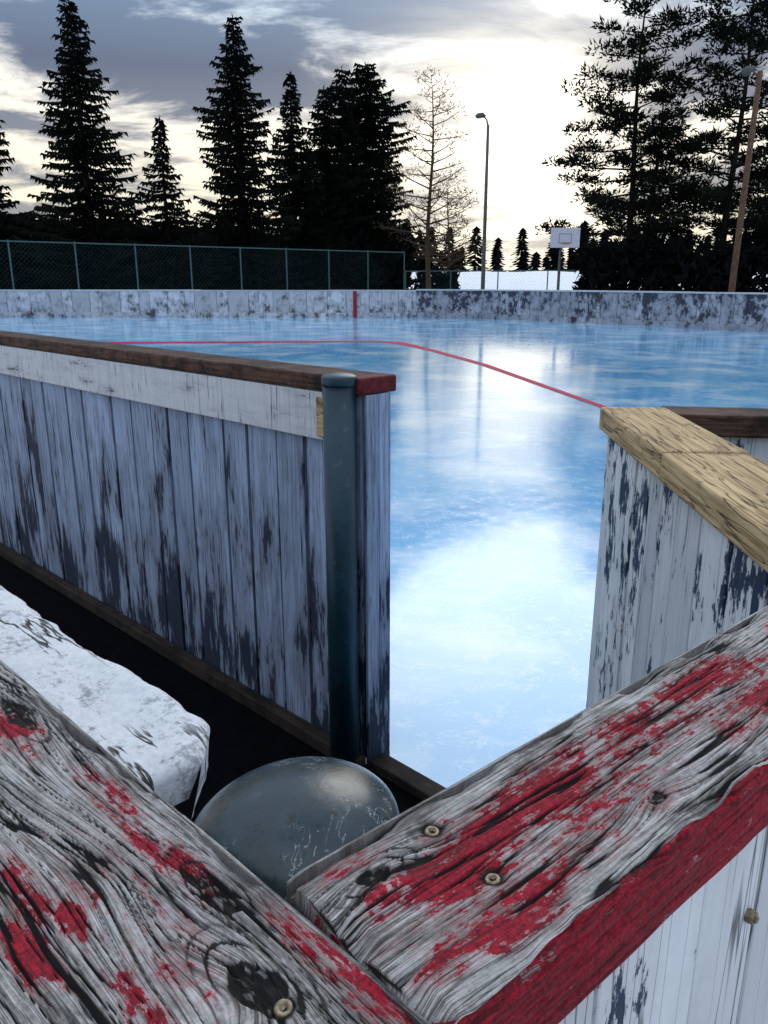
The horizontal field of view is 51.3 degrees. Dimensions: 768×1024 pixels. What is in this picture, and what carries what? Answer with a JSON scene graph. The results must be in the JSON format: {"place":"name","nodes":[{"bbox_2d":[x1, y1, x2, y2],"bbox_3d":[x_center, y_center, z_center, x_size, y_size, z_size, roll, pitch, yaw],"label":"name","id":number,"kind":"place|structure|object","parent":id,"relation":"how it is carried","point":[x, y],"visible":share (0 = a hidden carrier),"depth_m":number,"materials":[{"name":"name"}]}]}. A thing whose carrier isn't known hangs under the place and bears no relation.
{"place":"outdoors","nodes":[
{"label":"outdoors","id":0,"kind":"place"},
{"bbox_2d":[0,317,767,787],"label":"ice rink","id":1,"kind":"structure","parent":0,"point":[496,487],"depth_m":5.86,"materials":[{"name":"blue ice"}]},
{"bbox_2d":[0,290,13,316],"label":"rink boards","id":2,"kind":"object","parent":1,"relation":"on","point":[6,306],"visible":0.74,"depth_m":30.11,"materials":[{"name":"paint"}]},
{"bbox_2d":[11,290,415,317],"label":"rink boards","id":3,"kind":"object","parent":1,"relation":"on","point":[244,303],"visible":0.92,"depth_m":29.88,"materials":[{"name":"paint"}]},
{"bbox_2d":[108,341,606,406],"bbox_3d":[-1.927,-2.869,14.714,19.776,0.001,8.321,13,21,37],"label":"red line","id":4,"kind":"object","parent":1,"relation":"on","point":[511,374],"visible":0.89,"depth_m":15.43,"materials":[{"name":"paint"}]},
{"bbox_2d":[416,289,767,331],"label":"rink boards","id":5,"kind":"object","parent":1,"relation":"on","point":[740,311],"visible":0.98,"depth_m":25.27,"materials":[{"name":"paint"}]},
{"bbox_2d":[0,0,767,271],"label":"sky","id":6,"kind":"structure","parent":0,"point":[508,60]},
{"label":"ground","id":7,"kind":"structure","parent":0,"visible":0},
{"bbox_2d":[0,119,56,289],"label":"spruce tree","id":8,"kind":"object","parent":7,"relation":"on","point":[6,218],"visible":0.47,"depth_m":46.74,"materials":[{"name":"green plant"}]},
{"bbox_2d":[7,0,182,289],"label":"spruce tree","id":9,"kind":"object","parent":7,"relation":"on","point":[78,154],"visible":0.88,"depth_m":45.75,"materials":[{"name":"green plant"}]},
{"bbox_2d":[124,114,216,289],"bbox_3d":[-13.176,-18.084,48.407,5.985,11.124,5.859,0,16,0],"label":"spruce tree","id":10,"kind":"object","parent":7,"relation":"on","point":[162,226],"visible":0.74,"depth_m":48.58,"materials":[{"name":"green plant"}]},
{"bbox_2d":[0,330,395,768],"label":"rink boards","id":11,"kind":"object","parent":7,"relation":"on","point":[169,504],"visible":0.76,"depth_m":2.67,"materials":[{"name":"paint"}]},
{"bbox_2d":[0,240,404,289],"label":"chain link fence","id":12,"kind":"object","parent":7,"relation":"on","point":[136,258],"visible":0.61,"depth_m":42.21,"materials":[{"name":"metal"}]},
{"bbox_2d":[0,211,416,289],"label":"undergrowth","id":13,"kind":"object","parent":7,"relation":"on","point":[371,241],"visible":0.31,"depth_m":55.41,"materials":[{"name":"plant"}]},
{"bbox_2d":[0,556,421,822],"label":"rubber mat","id":14,"kind":"object","parent":7,"relation":"on","point":[243,739],"depth_m":2.69,"materials":[{"name":"black rubber"}]},
{"bbox_2d":[321,372,358,762],"bbox_3d":[-0.112,0.196,2.145,0.090,1.129,0.090,0,16,0],"label":"fence post","id":15,"kind":"object","parent":14,"relation":"on","point":[339,437],"visible":0.96,"depth_m":2.09,"materials":[{"name":"grey metal"}]},
{"bbox_2d":[0,585,430,1023],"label":"rink board fence","id":16,"kind":"object","parent":7,"relation":"on","point":[130,893],"visible":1,"depth_m":0.32,"materials":[{"name":"wood"}]},
{"bbox_2d":[179,11,314,291],"bbox_3d":[-9.066,-22.108,51.374,9.218,17.428,10.053,0,16,0],"label":"spruce tree","id":17,"kind":"object","parent":7,"relation":"on","point":[238,220],"visible":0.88,"depth_m":50.53,"materials":[{"name":"green plant"}]},
{"bbox_2d":[194,756,398,899],"bbox_3d":[-0.046,0.668,0.554,0.109,1.108,0.109,0,16,0],"label":"fence post","id":18,"kind":"object","parent":7,"relation":"on","point":[276,826],"visible":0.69,"depth_m":0.39,"materials":[{"name":"metal"}]},
{"bbox_2d":[253,70,342,289],"bbox_3d":[-6.397,-21.619,53.731,7.483,14.787,7.345,0,16,0],"label":"spruce tree","id":19,"kind":"object","parent":7,"relation":"on","point":[291,158],"visible":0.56,"depth_m":53.44,"materials":[{"name":"green plant"}]},
{"bbox_2d":[269,146,354,289],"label":"spruce tree","id":20,"kind":"object","parent":7,"relation":"on","point":[324,227],"visible":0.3,"depth_m":54.80,"materials":[{"name":"green plant"}]},
{"bbox_2d":[295,84,373,289],"bbox_3d":[-4.415,-21.993,56.143,7.410,14.725,8.442,-12,20,-36],"label":"spruce tree","id":21,"kind":"object","parent":7,"relation":"on","point":[333,188],"visible":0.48,"depth_m":54.92,"materials":[{"name":"green plant"}]},
{"bbox_2d":[313,66,390,289],"bbox_3d":[-3.046,-23.012,56.539,7.145,15.762,7.659,0,16,0],"label":"spruce tree","id":22,"kind":"object","parent":7,"relation":"on","point":[342,120],"visible":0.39,"depth_m":55.65,"materials":[{"name":"green plant"}]},
{"bbox_2d":[327,61,421,291],"bbox_3d":[-1.651,-23.188,57.125,9.459,16.477,10.007,15,22,42],"label":"spruce tree","id":23,"kind":"object","parent":7,"relation":"on","point":[370,110],"visible":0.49,"depth_m":56.41,"materials":[{"name":"green plant"}]},
{"bbox_2d":[53,217,719,271],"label":"distant trees","id":24,"kind":"object","parent":7,"relation":"on","point":[550,261],"visible":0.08,"depth_m":132.79,"materials":[{"name":"plant"}]},
{"bbox_2d":[370,753,444,800],"bbox_3d":[0.195,0.780,2.105,0.060,0.030,0.610,-16,22,-43],"label":"gate threshold","id":25,"kind":"object","parent":7,"relation":"on","point":[420,786],"visible":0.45,"depth_m":2.22,"materials":[{"name":"brown wood"}]},
{"bbox_2d":[373,63,479,288],"bbox_3d":[2.768,-18.780,46.640,5.892,12.823,6.350,-6,17,-20],"label":"larch tree","id":26,"kind":"object","parent":7,"relation":"on","point":[427,245],"visible":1,"depth_m":46.22,"materials":[{"name":"brown plant"}]},
{"bbox_2d":[413,265,461,289],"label":"undergrowth","id":27,"kind":"object","parent":7,"relation":"on","point":[421,278],"visible":0.56,"depth_m":56.20,"materials":[{"name":"plant"}]},
{"bbox_2d":[407,171,488,274],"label":"larch tree","id":28,"kind":"object","parent":7,"relation":"on","point":[464,255],"visible":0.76,"depth_m":62.12,"materials":[{"name":"brown plant"}]},
{"bbox_2d":[475,112,488,288],"bbox_3d":[5.070,-15.837,42.261,0.789,9.583,0.260,0,16,0],"label":"street lamp","id":29,"kind":"object","parent":7,"relation":"on","point":[480,115],"visible":0.92,"depth_m":42.12,"materials":[{"name":"metal"}]},
{"bbox_2d":[285,606,767,1023],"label":"rink board fence","id":30,"kind":"object","parent":7,"relation":"on","point":[604,861],"visible":0.99,"depth_m":0.36,"materials":[{"name":"wood"}]},
{"bbox_2d":[550,228,579,289],"bbox_3d":[8.107,-11.061,36.530,1.166,3.600,1.193,-14,21,-39],"label":"basketball hoop","id":31,"kind":"object","parent":7,"relation":"on","point":[560,238],"visible":0.98,"depth_m":35.99,"materials":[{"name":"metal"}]},
{"bbox_2d":[405,269,767,289],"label":"chain link fence","id":32,"kind":"object","parent":7,"relation":"on","point":[547,270],"visible":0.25,"depth_m":49.52,"materials":[{"name":"grey metal"}]},
{"bbox_2d":[409,271,766,289],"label":"snow bank","id":33,"kind":"structure","parent":7,"relation":"on","point":[522,279],"depth_m":79.71,"materials":[{"name":"white snow"}]},
{"bbox_2d":[532,0,752,283],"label":"pine tree","id":34,"kind":"object","parent":7,"relation":"on","point":[643,75],"visible":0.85,"depth_m":37.53,"materials":[{"name":"green plant"}]},
{"bbox_2d":[594,50,711,243],"bbox_3d":[15.492,-18.773,45.537,5.719,13.425,6.366,0,16,0],"label":"pine tree","id":35,"kind":"object","parent":7,"relation":"on","point":[676,108],"visible":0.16,"depth_m":44.14,"materials":[{"name":"green plant"}]},
{"bbox_2d":[572,225,767,292],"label":"undergrowth","id":36,"kind":"object","parent":7,"relation":"on","point":[615,266],"visible":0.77,"depth_m":36.77,"materials":[{"name":"plant"}]},
{"bbox_2d":[586,407,767,707],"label":"rink boards","id":37,"kind":"object","parent":7,"relation":"on","point":[682,565],"visible":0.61,"depth_m":1.19,"materials":[{"name":"paint"}]},
{"bbox_2d":[610,0,767,291],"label":"pine tree","id":38,"kind":"object","parent":7,"relation":"on","point":[717,24],"visible":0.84,"depth_m":36.19,"materials":[{"name":"green plant"}]},
{"bbox_2d":[662,406,767,463],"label":"rink boards","id":39,"kind":"object","parent":7,"relation":"on","point":[745,429],"visible":0.15,"depth_m":1.50,"materials":[{"name":"paint"}]},
{"bbox_2d":[711,72,767,230],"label":"pine tree","id":40,"kind":"object","parent":7,"relation":"on","point":[730,153],"visible":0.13,"depth_m":40.27,"materials":[{"name":"green plant"}]},
{"bbox_2d":[728,66,762,291],"bbox_3d":[12.396,-11.017,28.010,0.718,8.265,0.317,0,16,0],"label":"wooden light pole","id":41,"kind":"object","parent":7,"relation":"on","point":[746,71],"visible":0.91,"depth_m":27.80,"materials":[{"name":"brown wood"}]}
]}

